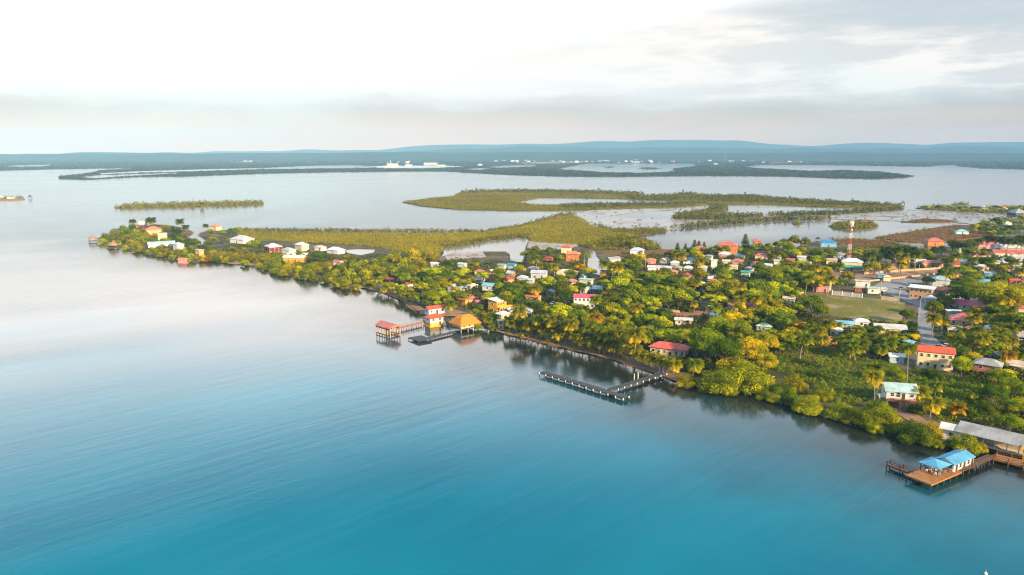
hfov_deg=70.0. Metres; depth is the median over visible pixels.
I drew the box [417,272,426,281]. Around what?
broadleaf tree
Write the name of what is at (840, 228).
islet ground
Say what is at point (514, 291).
broadleaf tree
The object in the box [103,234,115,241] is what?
mangrove tree
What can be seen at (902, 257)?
palm tree
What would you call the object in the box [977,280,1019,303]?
broadleaf tree
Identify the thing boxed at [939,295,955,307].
broadleaf tree
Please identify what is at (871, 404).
mangrove tree
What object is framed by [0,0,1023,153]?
sky
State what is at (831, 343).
house
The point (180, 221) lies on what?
palm tree
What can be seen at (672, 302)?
broadleaf tree
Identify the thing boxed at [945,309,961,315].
house
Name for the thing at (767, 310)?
broadleaf tree
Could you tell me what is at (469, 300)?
house
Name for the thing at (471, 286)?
house
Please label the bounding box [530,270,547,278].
house
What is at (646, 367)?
beach
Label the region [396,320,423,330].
walkway
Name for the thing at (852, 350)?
palm tree
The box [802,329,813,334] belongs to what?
broadleaf tree
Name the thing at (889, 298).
field wall
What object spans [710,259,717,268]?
house
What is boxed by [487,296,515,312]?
house
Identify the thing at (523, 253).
broadleaf tree
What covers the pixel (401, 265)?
mangrove tree
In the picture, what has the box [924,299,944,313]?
broadleaf tree
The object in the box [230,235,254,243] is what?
house
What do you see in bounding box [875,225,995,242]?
brown marsh
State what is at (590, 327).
palm tree
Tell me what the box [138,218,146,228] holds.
lookout gazebo
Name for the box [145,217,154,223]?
palm tree
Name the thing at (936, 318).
palm tree
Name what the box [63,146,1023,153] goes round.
hills
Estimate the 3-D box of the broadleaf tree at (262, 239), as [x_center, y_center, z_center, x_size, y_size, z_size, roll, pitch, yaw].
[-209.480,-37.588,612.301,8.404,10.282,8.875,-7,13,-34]
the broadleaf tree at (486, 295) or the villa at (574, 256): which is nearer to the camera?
the broadleaf tree at (486, 295)
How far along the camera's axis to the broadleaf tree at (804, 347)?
286.29 m
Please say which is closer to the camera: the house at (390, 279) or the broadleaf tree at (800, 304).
the broadleaf tree at (800, 304)
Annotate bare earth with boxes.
[525,162,580,163]
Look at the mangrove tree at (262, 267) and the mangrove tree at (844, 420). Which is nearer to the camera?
the mangrove tree at (844, 420)
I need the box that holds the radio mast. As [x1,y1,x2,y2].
[847,221,853,257]
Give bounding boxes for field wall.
[832,290,862,297]
[881,296,897,300]
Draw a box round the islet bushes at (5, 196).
[0,195,22,198]
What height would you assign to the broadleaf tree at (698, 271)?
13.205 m
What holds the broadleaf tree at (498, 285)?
on the shore
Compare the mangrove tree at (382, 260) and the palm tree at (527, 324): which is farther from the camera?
the mangrove tree at (382, 260)
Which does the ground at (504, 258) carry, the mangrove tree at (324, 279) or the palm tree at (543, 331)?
the palm tree at (543, 331)
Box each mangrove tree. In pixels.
[96,237,108,243]
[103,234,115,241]
[111,231,119,237]
[112,234,126,241]
[120,226,130,233]
[124,234,133,239]
[125,238,134,246]
[129,228,142,235]
[132,241,142,246]
[134,235,148,243]
[134,245,145,251]
[150,247,158,253]
[156,252,164,256]
[161,247,169,254]
[166,226,174,231]
[173,228,183,233]
[173,251,184,258]
[186,253,197,260]
[196,254,206,261]
[204,255,213,261]
[206,249,216,256]
[212,256,221,261]
[214,251,226,258]
[223,251,237,258]
[234,250,244,256]
[240,260,249,265]
[242,251,255,259]
[254,253,268,260]
[260,265,267,269]
[263,261,270,267]
[264,255,274,263]
[268,261,283,271]
[269,268,279,273]
[273,256,282,260]
[277,270,287,275]
[280,267,292,273]
[283,259,298,271]
[294,265,301,272]
[296,266,314,278]
[299,274,308,279]
[309,275,318,280]
[310,263,322,273]
[319,276,328,282]
[321,260,334,269]
[324,271,336,280]
[331,269,339,274]
[334,262,347,269]
[334,276,350,287]
[341,269,361,283]
[341,283,350,289]
[348,261,363,270]
[351,284,361,289]
[357,268,374,280]
[363,276,374,285]
[367,263,379,274]
[371,256,388,266]
[378,273,388,281]
[385,250,402,261]
[385,263,396,272]
[397,257,412,269]
[403,247,422,261]
[409,263,419,274]
[413,258,430,268]
[421,249,438,259]
[474,323,483,329]
[488,323,499,330]
[583,240,595,247]
[604,237,620,247]
[616,234,627,242]
[622,238,639,248]
[640,240,652,249]
[650,242,658,249]
[670,301,684,311]
[675,373,696,388]
[679,301,694,311]
[692,377,704,386]
[697,366,740,394]
[716,354,754,381]
[723,384,738,395]
[730,360,776,394]
[754,387,772,400]
[766,392,780,402]
[767,380,797,401]
[781,396,794,405]
[782,373,808,392]
[787,234,800,242]
[790,400,803,410]
[792,394,823,415]
[800,236,811,243]
[807,384,834,401]
[813,405,825,414]
[823,400,851,420]
[840,414,854,424]
[847,405,883,428]
[863,397,890,413]
[865,421,884,433]
[871,404,903,425]
[884,423,900,433]
[890,418,929,444]
[896,430,915,443]
[906,402,926,414]
[912,420,943,441]
[916,432,938,446]
[920,366,938,375]
[929,371,942,380]
[933,440,944,448]
[944,437,961,447]
[950,433,982,456]
[965,393,987,404]
[974,441,988,452]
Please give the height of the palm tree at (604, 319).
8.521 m
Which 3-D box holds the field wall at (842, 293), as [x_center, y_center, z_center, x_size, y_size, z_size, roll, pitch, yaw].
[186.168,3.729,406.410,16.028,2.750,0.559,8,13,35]
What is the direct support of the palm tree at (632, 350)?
on the ground at (504, 258)
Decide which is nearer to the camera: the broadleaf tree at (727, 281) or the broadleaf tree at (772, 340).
the broadleaf tree at (772, 340)
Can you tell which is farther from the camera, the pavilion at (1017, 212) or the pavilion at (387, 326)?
the pavilion at (1017, 212)
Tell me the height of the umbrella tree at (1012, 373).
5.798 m
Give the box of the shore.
[97,216,1017,457]
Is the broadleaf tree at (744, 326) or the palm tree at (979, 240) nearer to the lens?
the broadleaf tree at (744, 326)
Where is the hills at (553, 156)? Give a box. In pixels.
[0,152,1023,161]
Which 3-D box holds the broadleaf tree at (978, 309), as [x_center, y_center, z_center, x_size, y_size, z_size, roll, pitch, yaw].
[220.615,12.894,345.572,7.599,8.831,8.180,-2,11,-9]
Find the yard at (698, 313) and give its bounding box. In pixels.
[656,304,709,317]
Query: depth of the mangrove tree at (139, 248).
584.67 m
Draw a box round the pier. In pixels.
[905,453,996,489]
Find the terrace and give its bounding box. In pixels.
[992,451,1023,470]
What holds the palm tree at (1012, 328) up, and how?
on the ground at (504, 258)
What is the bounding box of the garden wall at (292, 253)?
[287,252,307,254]
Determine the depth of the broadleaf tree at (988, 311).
341.39 m
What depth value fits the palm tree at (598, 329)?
288.18 m
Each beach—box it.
[225,260,255,264]
[361,286,475,316]
[496,330,687,380]
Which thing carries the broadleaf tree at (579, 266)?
on the shore
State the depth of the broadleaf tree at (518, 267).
467.00 m
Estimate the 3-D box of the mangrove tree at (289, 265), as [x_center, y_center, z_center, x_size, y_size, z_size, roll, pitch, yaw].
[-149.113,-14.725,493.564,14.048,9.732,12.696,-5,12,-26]
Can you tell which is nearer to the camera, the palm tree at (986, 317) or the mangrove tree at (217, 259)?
the palm tree at (986, 317)
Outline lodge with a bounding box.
[716,241,737,254]
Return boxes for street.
[873,278,941,345]
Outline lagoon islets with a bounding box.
[606,166,661,168]
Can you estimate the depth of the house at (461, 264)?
503.65 m
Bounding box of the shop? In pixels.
[854,279,870,286]
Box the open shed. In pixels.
[853,286,865,292]
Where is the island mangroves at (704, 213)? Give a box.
[460,188,904,227]
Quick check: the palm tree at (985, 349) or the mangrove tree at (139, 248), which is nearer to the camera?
the palm tree at (985, 349)
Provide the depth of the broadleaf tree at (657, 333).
296.13 m
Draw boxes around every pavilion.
[918,457,951,476]
[1007,208,1023,215]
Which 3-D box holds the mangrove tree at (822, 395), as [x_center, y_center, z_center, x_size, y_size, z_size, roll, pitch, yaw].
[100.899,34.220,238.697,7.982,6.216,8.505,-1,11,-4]
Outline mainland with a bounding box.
[0,162,1023,179]
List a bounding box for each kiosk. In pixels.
[876,273,884,278]
[882,275,890,280]
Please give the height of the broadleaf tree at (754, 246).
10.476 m
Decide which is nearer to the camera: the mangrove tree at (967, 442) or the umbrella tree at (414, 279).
the mangrove tree at (967, 442)
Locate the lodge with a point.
(733, 246)
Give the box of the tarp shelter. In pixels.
[923,295,936,301]
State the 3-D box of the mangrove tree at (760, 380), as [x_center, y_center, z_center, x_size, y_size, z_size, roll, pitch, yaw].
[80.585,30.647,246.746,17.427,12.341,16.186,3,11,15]
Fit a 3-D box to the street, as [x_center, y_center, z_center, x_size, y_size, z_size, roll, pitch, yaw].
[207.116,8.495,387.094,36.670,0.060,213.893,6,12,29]
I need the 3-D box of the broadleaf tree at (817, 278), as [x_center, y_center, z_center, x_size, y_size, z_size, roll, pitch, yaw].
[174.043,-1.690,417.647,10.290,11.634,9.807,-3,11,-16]
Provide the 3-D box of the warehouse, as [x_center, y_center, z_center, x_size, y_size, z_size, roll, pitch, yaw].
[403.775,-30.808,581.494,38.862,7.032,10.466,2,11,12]
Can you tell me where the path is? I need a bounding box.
[893,406,949,443]
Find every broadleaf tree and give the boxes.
[181,239,189,245]
[188,238,201,248]
[203,241,211,247]
[208,236,218,245]
[217,230,225,238]
[220,236,228,244]
[227,228,234,235]
[229,246,239,251]
[234,227,241,234]
[241,247,249,254]
[246,239,260,251]
[256,237,266,246]
[310,250,324,259]
[341,254,350,261]
[347,257,356,262]
[371,278,382,289]
[375,266,388,274]
[379,287,387,292]
[386,282,397,293]
[393,286,404,297]
[397,271,411,282]
[403,292,409,298]
[405,286,415,292]
[412,295,422,305]
[413,282,429,295]
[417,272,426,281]
[422,276,432,280]
[422,289,440,304]
[422,299,430,305]
[423,279,440,289]
[425,266,440,279]
[432,300,441,304]
[436,265,444,271]
[437,276,452,288]
[438,290,450,303]
[442,295,454,300]
[443,260,453,265]
[444,265,451,272]
[449,277,459,283]
[450,291,464,299]
[451,270,464,277]
[451,286,459,292]
[465,274,475,280]
[469,262,478,269]
[470,308,478,315]
[476,270,488,282]
[481,291,494,301]
[491,266,506,279]
[493,273,504,281]
[493,282,504,288]
[494,290,501,295]
[497,290,516,301]
[507,296,523,305]
[508,288,523,296]
[513,264,526,273]
[520,251,529,260]
[524,299,534,307]
[527,250,539,256]
[530,299,547,312]
[531,246,540,251]
[539,306,547,313]
[540,276,556,284]
[544,247,554,254]
[546,302,571,325]
[552,280,570,298]
[554,274,567,281]
[555,254,564,261]
[559,290,572,303]
[564,269,577,278]
[567,284,577,291]
[568,308,585,319]
[574,263,585,274]
[576,282,587,289]
[580,313,591,323]
[581,252,591,261]
[583,268,596,277]
[594,301,617,317]
[603,290,620,302]
[606,315,617,322]
[607,276,629,291]
[611,307,628,319]
[617,297,631,307]
[619,273,633,279]
[620,319,633,328]
[621,269,633,274]
[622,253,640,262]
[622,281,643,293]
[622,303,630,312]
[622,314,633,320]
[623,261,640,274]
[625,291,641,300]
[629,310,644,317]
[630,300,644,305]
[633,317,647,327]
[634,293,647,301]
[635,253,646,265]
[636,271,644,278]
[637,285,657,295]
[638,306,653,314]
[639,295,661,306]
[641,313,657,325]
[641,324,653,329]
[644,271,656,276]
[646,275,663,285]
[646,328,665,341]
[650,316,673,328]
[652,307,673,327]
[653,289,673,307]
[659,267,672,274]
[659,285,674,291]
[661,275,677,285]
[662,299,675,308]
[664,333,682,342]
[667,288,690,309]
[669,278,690,290]
[685,289,699,299]
[687,327,723,356]
[689,247,699,252]
[689,267,708,279]
[690,250,704,258]
[695,284,709,295]
[702,279,724,294]
[704,258,710,265]
[704,315,730,332]
[707,247,716,253]
[707,336,747,362]
[710,267,719,278]
[712,245,720,252]
[716,268,733,284]
[719,245,730,251]
[719,277,733,286]
[719,286,737,298]
[720,310,742,322]
[721,328,736,337]
[725,320,753,338]
[730,335,741,340]
[732,291,745,299]
[732,336,769,363]
[733,302,746,311]
[740,248,754,260]
[740,309,753,319]
[742,243,750,248]
[742,288,762,298]
[747,307,759,315]
[748,316,761,329]
[749,243,761,253]
[752,260,767,269]
[753,294,771,305]
[754,303,770,309]
[754,350,778,367]
[756,285,772,297]
[756,311,767,318]
[757,330,779,351]
[760,266,783,279]
[760,306,783,323]
[763,243,772,247]
[763,246,772,252]
[767,289,783,296]
[767,311,793,326]
[768,297,784,307]
[770,249,786,258]
[771,330,794,341]
[774,241,786,250]
[775,264,789,271]
[776,323,790,330]
[779,259,793,264]
[779,284,793,295]
[782,243,794,257]
[782,269,790,276]
[783,279,798,287]
[785,327,801,337]
[788,248,800,257]
[788,290,800,297]
[791,301,809,316]
[792,320,804,329]
[793,276,806,286]
[795,338,816,355]
[798,247,808,255]
[800,295,825,317]
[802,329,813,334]
[810,275,824,291]
[811,248,823,254]
[813,305,830,317]
[816,265,833,273]
[827,263,834,269]
[835,277,846,289]
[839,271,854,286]
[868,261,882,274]
[873,325,884,334]
[884,366,904,381]
[899,309,915,320]
[904,321,918,328]
[922,276,935,284]
[923,250,935,259]
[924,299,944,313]
[929,247,940,252]
[936,268,949,275]
[938,245,947,255]
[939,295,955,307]
[946,240,956,251]
[948,356,974,376]
[949,290,969,299]
[951,240,970,248]
[952,249,962,253]
[956,346,971,357]
[959,248,969,254]
[961,275,972,279]
[961,308,975,313]
[963,281,992,296]
[963,407,978,421]
[964,278,976,283]
[965,239,978,248]
[967,248,980,256]
[971,272,983,281]
[972,306,988,312]
[975,403,999,418]
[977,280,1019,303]
[978,382,1010,403]
[980,257,993,263]
[984,309,992,313]
[984,367,1009,382]
[985,303,1003,312]
[986,262,995,270]
[987,342,1011,350]
[991,312,1006,321]
[992,217,1001,221]
[994,263,1010,272]
[996,286,1023,308]
[997,413,1023,430]
[998,377,1023,397]
[999,407,1009,412]
[1000,272,1011,279]
[1004,256,1015,265]
[1005,396,1023,416]
[1012,281,1023,294]
[1012,320,1023,330]
[1014,312,1023,325]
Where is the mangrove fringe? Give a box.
[234,211,666,249]
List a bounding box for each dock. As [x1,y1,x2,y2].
[408,331,455,343]
[539,371,666,401]
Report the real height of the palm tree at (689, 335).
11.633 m
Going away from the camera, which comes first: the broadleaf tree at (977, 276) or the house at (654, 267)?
the broadleaf tree at (977, 276)
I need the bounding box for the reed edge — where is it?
[829,227,927,249]
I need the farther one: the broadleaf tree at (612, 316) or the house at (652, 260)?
the house at (652, 260)
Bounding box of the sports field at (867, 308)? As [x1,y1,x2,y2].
[801,292,904,322]
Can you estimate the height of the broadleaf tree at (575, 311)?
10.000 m
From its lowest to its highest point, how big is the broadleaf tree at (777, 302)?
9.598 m
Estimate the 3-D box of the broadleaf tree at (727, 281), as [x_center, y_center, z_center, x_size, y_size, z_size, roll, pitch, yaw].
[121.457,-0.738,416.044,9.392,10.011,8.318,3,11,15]
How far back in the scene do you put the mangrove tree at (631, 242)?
599.62 m
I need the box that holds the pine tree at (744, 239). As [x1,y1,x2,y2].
[741,234,748,243]
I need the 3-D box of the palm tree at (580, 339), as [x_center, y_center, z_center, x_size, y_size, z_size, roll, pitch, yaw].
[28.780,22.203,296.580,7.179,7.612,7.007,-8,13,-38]
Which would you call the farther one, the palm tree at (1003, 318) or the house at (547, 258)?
the house at (547, 258)
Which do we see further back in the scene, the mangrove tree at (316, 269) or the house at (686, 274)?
the mangrove tree at (316, 269)
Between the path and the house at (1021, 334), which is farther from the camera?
the house at (1021, 334)
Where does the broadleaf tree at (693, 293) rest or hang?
on the shore
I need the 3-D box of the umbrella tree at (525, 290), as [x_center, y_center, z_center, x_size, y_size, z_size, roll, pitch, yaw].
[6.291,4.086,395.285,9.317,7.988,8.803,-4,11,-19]
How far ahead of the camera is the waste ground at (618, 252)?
580.89 m
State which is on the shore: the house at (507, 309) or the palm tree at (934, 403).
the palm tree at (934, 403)
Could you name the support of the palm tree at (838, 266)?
on the plaza ground at (860, 275)
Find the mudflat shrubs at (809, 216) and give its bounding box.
[575,208,1012,230]
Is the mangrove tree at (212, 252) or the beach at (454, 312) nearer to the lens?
the beach at (454, 312)
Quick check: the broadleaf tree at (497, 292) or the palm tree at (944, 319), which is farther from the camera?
the broadleaf tree at (497, 292)
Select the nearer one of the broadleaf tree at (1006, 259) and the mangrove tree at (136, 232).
the broadleaf tree at (1006, 259)
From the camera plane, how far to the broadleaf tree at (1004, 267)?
461.81 m
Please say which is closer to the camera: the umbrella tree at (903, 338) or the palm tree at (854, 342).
the palm tree at (854, 342)
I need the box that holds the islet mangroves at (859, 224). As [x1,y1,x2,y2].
[739,217,877,228]
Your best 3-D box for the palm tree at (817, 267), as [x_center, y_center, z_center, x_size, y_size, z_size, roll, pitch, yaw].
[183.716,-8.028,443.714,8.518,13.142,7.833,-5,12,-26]
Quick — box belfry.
[953,260,960,277]
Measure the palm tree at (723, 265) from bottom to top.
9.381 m
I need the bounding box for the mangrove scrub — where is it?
[236,213,644,255]
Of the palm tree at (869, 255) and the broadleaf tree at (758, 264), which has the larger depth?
the palm tree at (869, 255)
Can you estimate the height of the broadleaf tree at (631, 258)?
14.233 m
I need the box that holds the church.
[952,259,969,265]
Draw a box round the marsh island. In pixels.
[404,192,903,210]
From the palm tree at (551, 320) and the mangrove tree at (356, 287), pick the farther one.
the mangrove tree at (356, 287)
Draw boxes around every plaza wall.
[864,267,941,273]
[871,273,936,280]
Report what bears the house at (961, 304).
on the shore
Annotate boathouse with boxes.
[177,258,188,263]
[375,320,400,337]
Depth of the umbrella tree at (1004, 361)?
264.73 m
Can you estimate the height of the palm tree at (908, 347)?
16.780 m
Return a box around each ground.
[0,197,24,201]
[99,214,1023,457]
[117,202,262,208]
[445,252,485,259]
[527,241,577,249]
[603,249,677,255]
[829,221,877,229]
[832,269,938,280]
[917,206,1021,213]
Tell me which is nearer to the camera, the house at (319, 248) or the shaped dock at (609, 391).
the shaped dock at (609, 391)
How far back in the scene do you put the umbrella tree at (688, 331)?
303.83 m
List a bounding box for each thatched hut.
[88,235,97,241]
[108,241,118,249]
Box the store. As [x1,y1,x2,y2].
[841,258,862,271]
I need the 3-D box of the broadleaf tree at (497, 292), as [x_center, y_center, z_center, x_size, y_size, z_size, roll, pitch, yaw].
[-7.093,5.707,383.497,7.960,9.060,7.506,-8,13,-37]
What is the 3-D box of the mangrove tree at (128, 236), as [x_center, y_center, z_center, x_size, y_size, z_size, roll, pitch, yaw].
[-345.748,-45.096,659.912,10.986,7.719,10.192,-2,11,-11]
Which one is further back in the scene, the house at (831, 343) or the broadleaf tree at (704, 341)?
the house at (831, 343)
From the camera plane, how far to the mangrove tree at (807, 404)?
225.11 m
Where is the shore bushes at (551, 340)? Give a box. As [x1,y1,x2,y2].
[221,258,637,360]
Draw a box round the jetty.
[886,459,917,473]
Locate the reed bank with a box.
[902,218,958,222]
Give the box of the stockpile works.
[386,161,399,166]
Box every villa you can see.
[136,224,149,228]
[145,226,161,234]
[156,233,166,239]
[560,245,570,252]
[565,251,580,261]
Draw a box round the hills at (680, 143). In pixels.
[156,140,1023,153]
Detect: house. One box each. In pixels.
[147,240,174,247]
[173,242,183,249]
[195,249,203,255]
[210,224,221,230]
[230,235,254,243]
[264,243,282,253]
[281,247,295,253]
[282,255,306,262]
[294,242,309,250]
[314,245,325,250]
[326,246,345,253]
[332,259,342,265]
[386,277,396,283]
[403,281,415,285]
[424,304,445,314]
[424,313,444,327]
[430,262,438,266]
[448,283,466,292]
[448,314,481,330]
[456,295,477,305]
[457,262,466,267]
[466,283,477,289]
[472,299,486,307]
[475,277,484,282]
[481,282,494,292]
[487,296,515,312]
[496,311,510,318]
[496,319,503,329]
[497,263,506,268]
[503,276,514,282]
[504,307,513,315]
[506,270,516,276]
[507,263,517,268]
[516,275,528,280]
[520,308,533,315]
[524,278,535,283]
[525,294,541,300]
[528,266,538,271]
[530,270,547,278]
[544,256,552,261]
[545,289,556,295]
[556,269,577,276]
[567,279,577,284]
[573,293,595,308]
[579,273,591,277]
[579,278,592,284]
[580,286,591,293]
[592,285,602,292]
[605,256,621,262]
[630,247,644,254]
[646,258,655,263]
[647,265,660,270]
[648,341,690,356]
[659,257,669,262]
[661,265,672,268]
[670,260,678,265]
[673,265,683,271]
[674,317,692,325]
[681,272,693,277]
[683,257,695,263]
[684,266,692,270]
[697,265,707,271]
[699,298,710,304]
[705,254,712,258]
[708,273,716,278]
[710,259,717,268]
[719,251,731,258]
[722,259,730,263]
[727,303,737,311]
[729,264,737,269]
[731,258,743,264]
[735,253,744,258]
[741,270,750,276]
[744,266,753,272]
[745,302,755,307]
[752,238,760,250]
[754,253,767,259]
[756,322,772,331]
[773,259,781,264]
[782,296,795,302]
[797,255,806,259]
[812,283,829,292]
[819,239,836,246]
[824,336,837,345]
[826,258,837,263]
[829,327,842,335]
[833,252,844,259]
[835,320,854,329]
[852,318,870,325]
[866,286,887,293]
[872,323,907,333]
[876,382,919,411]
[879,258,891,264]
[888,352,905,363]
[902,339,915,343]
[911,259,925,264]
[915,344,955,371]
[918,260,943,266]
[924,238,944,245]
[939,421,962,440]
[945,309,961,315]
[946,325,962,332]
[948,299,988,309]
[948,313,989,326]
[951,296,989,303]
[954,229,968,233]
[969,253,991,256]
[973,264,989,270]
[974,241,998,248]
[974,358,1003,376]
[978,279,990,282]
[982,271,996,277]
[989,350,1000,359]
[990,249,1023,256]
[1006,359,1023,372]
[1008,278,1020,283]
[1010,255,1023,260]
[1010,304,1023,311]
[1013,332,1023,340]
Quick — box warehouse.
[990,244,1023,249]
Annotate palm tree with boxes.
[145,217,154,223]
[174,218,184,232]
[181,225,189,229]
[398,289,407,296]
[408,292,419,303]
[444,299,457,313]
[474,310,485,319]
[482,313,491,326]
[486,313,499,325]
[502,316,518,330]
[509,304,528,333]
[510,282,523,289]
[510,319,519,331]
[513,279,528,287]
[518,318,531,332]
[521,318,537,337]
[527,282,542,294]
[529,255,540,266]
[529,313,545,338]
[537,262,547,269]
[537,325,552,338]
[538,323,552,337]
[542,313,559,338]
[546,326,558,341]
[547,262,559,275]
[550,327,566,342]
[558,314,578,343]
[561,318,579,346]
[561,330,572,344]
[568,331,581,344]
[569,302,583,308]
[574,332,587,349]
[578,305,590,313]
[581,320,599,350]
[584,335,597,351]
[586,313,604,335]
[588,294,602,310]
[592,337,608,353]
[593,325,609,353]
[598,260,609,273]
[600,327,616,355]
[602,316,614,325]
[605,319,622,325]
[605,343,618,351]
[607,261,619,280]
[609,325,625,352]
[610,262,624,276]
[610,338,627,357]
[618,328,627,348]
[619,337,632,360]
[622,325,647,363]
[626,343,643,362]
[628,301,644,317]
[634,349,647,365]
[637,331,653,348]
[641,352,655,367]
[648,354,661,368]
[649,270,661,275]
[653,352,668,371]
[661,356,675,373]
[667,359,682,375]
[670,328,686,341]
[675,252,687,265]
[684,283,696,290]
[685,357,704,376]
[687,300,698,307]
[688,277,702,288]
[688,330,705,355]
[693,258,705,265]
[706,302,722,315]
[709,288,722,295]
[718,263,731,276]
[719,307,733,316]
[731,294,747,302]
[732,317,747,331]
[734,281,746,290]
[742,331,758,341]
[747,293,763,306]
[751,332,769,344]
[780,315,797,326]
[786,262,799,268]
[795,332,814,359]
[802,274,815,294]
[802,322,816,332]
[808,263,822,271]
[809,279,822,292]
[809,326,826,336]
[816,334,830,347]
[819,318,836,332]
[822,275,838,295]
[833,262,844,274]
[833,321,843,327]
[838,333,855,344]
[839,338,860,359]
[843,344,861,361]
[849,325,864,335]
[856,338,872,356]
[860,332,878,343]
[861,368,883,398]
[862,250,875,271]
[862,263,875,274]
[866,360,886,389]
[871,255,882,262]
[871,343,889,359]
[878,245,891,264]
[879,263,893,274]
[879,336,898,342]
[882,340,897,351]
[884,329,899,338]
[887,250,901,262]
[891,246,903,262]
[894,253,910,275]
[895,261,909,274]
[898,341,918,382]
[903,246,918,267]
[910,249,923,270]
[913,384,932,402]
[921,394,945,417]
[925,312,942,337]
[926,380,943,395]
[932,314,950,332]
[940,269,954,285]
[941,256,950,265]
[943,332,966,346]
[944,258,955,267]
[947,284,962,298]
[948,252,963,260]
[948,402,967,419]
[949,266,963,277]
[951,339,968,355]
[953,326,969,336]
[962,262,971,268]
[963,388,978,402]
[965,312,982,325]
[966,255,978,268]
[967,325,986,348]
[967,337,983,351]
[973,238,984,244]
[973,332,993,345]
[975,345,992,357]
[977,295,992,303]
[977,311,993,325]
[982,235,994,249]
[984,329,998,337]
[987,256,997,262]
[988,336,1010,350]
[991,295,1008,304]
[991,326,1009,332]
[993,236,1005,248]
[993,274,1008,283]
[995,313,1012,323]
[997,333,1017,344]
[999,334,1019,348]
[999,349,1017,360]
[1000,305,1017,314]
[1001,237,1015,256]
[1002,322,1022,334]
[1009,257,1021,265]
[1009,347,1023,359]
[1012,267,1023,284]
[1014,235,1023,249]
[1014,238,1023,254]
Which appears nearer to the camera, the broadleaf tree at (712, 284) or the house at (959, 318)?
the house at (959, 318)
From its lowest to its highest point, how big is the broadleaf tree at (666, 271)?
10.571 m
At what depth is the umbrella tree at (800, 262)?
481.78 m
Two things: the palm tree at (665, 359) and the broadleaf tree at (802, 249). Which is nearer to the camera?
the palm tree at (665, 359)
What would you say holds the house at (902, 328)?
on the shore
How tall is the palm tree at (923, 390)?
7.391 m
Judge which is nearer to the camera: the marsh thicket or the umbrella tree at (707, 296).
the umbrella tree at (707, 296)
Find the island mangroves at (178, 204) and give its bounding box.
[114,199,263,207]
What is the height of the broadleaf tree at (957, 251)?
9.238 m
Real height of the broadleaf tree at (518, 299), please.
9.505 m
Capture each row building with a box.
[908,284,936,299]
[927,285,948,295]
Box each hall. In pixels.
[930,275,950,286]
[935,450,975,471]
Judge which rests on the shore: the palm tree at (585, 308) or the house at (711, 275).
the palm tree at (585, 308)
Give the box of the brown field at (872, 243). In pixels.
[835,239,898,246]
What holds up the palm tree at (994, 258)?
on the shore
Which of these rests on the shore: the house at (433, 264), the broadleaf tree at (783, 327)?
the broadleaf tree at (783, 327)
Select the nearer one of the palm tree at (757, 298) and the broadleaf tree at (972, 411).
the broadleaf tree at (972, 411)
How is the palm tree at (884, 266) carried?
on the plaza ground at (860, 275)
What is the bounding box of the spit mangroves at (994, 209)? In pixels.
[917,201,1023,212]
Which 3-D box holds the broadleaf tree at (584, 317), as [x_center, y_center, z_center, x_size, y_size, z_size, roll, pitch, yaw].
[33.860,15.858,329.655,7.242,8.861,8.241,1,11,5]
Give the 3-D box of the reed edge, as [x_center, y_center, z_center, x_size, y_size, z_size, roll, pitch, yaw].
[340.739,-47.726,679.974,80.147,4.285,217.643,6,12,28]
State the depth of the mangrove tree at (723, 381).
244.05 m
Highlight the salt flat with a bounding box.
[374,166,460,167]
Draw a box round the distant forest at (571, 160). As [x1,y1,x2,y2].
[54,160,1019,160]
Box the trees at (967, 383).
[771,345,1006,425]
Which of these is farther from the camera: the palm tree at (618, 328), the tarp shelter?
the tarp shelter
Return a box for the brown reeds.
[832,218,998,246]
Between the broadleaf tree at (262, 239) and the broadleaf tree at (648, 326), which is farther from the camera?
the broadleaf tree at (262, 239)
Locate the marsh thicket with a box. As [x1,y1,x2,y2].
[403,190,898,210]
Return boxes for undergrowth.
[111,215,1023,434]
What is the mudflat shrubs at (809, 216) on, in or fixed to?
on the mudflat at (605, 218)
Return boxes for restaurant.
[955,420,1023,455]
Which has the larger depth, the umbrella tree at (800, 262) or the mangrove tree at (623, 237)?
the mangrove tree at (623, 237)
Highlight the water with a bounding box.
[0,163,1023,574]
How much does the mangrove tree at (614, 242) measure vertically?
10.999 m
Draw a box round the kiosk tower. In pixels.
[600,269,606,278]
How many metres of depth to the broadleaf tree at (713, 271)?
458.96 m
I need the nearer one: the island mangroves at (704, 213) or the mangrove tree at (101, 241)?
the mangrove tree at (101, 241)
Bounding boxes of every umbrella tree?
[394,268,412,280]
[409,276,421,281]
[434,272,454,278]
[455,279,471,291]
[458,268,471,275]
[462,293,471,297]
[497,284,515,291]
[522,288,532,299]
[537,283,551,296]
[596,279,609,291]
[631,278,645,283]
[647,306,659,312]
[663,328,684,337]
[681,329,692,342]
[700,294,715,299]
[710,296,729,304]
[745,279,770,288]
[753,269,764,276]
[760,317,778,324]
[769,277,789,284]
[769,281,780,289]
[772,342,789,354]
[778,306,797,315]
[783,267,802,276]
[785,338,799,352]
[793,287,804,297]
[794,260,807,268]
[798,270,817,284]
[807,255,827,264]
[821,250,838,257]
[831,336,840,341]
[864,326,874,331]
[868,339,880,348]
[898,336,909,342]
[899,333,910,338]
[906,329,919,333]
[907,334,922,343]
[947,280,974,289]
[959,269,981,275]
[961,352,984,361]
[981,250,991,254]
[990,322,1004,328]
[995,359,1009,366]
[1000,369,1018,377]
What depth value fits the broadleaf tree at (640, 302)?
355.68 m
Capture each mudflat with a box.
[101,168,256,173]
[565,208,1023,231]
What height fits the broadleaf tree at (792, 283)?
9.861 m
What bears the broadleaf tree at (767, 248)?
on the shore
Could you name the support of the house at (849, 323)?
on the ground at (504, 258)
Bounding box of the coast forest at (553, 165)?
[0,161,1023,178]
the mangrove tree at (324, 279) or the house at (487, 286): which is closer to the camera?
the house at (487, 286)

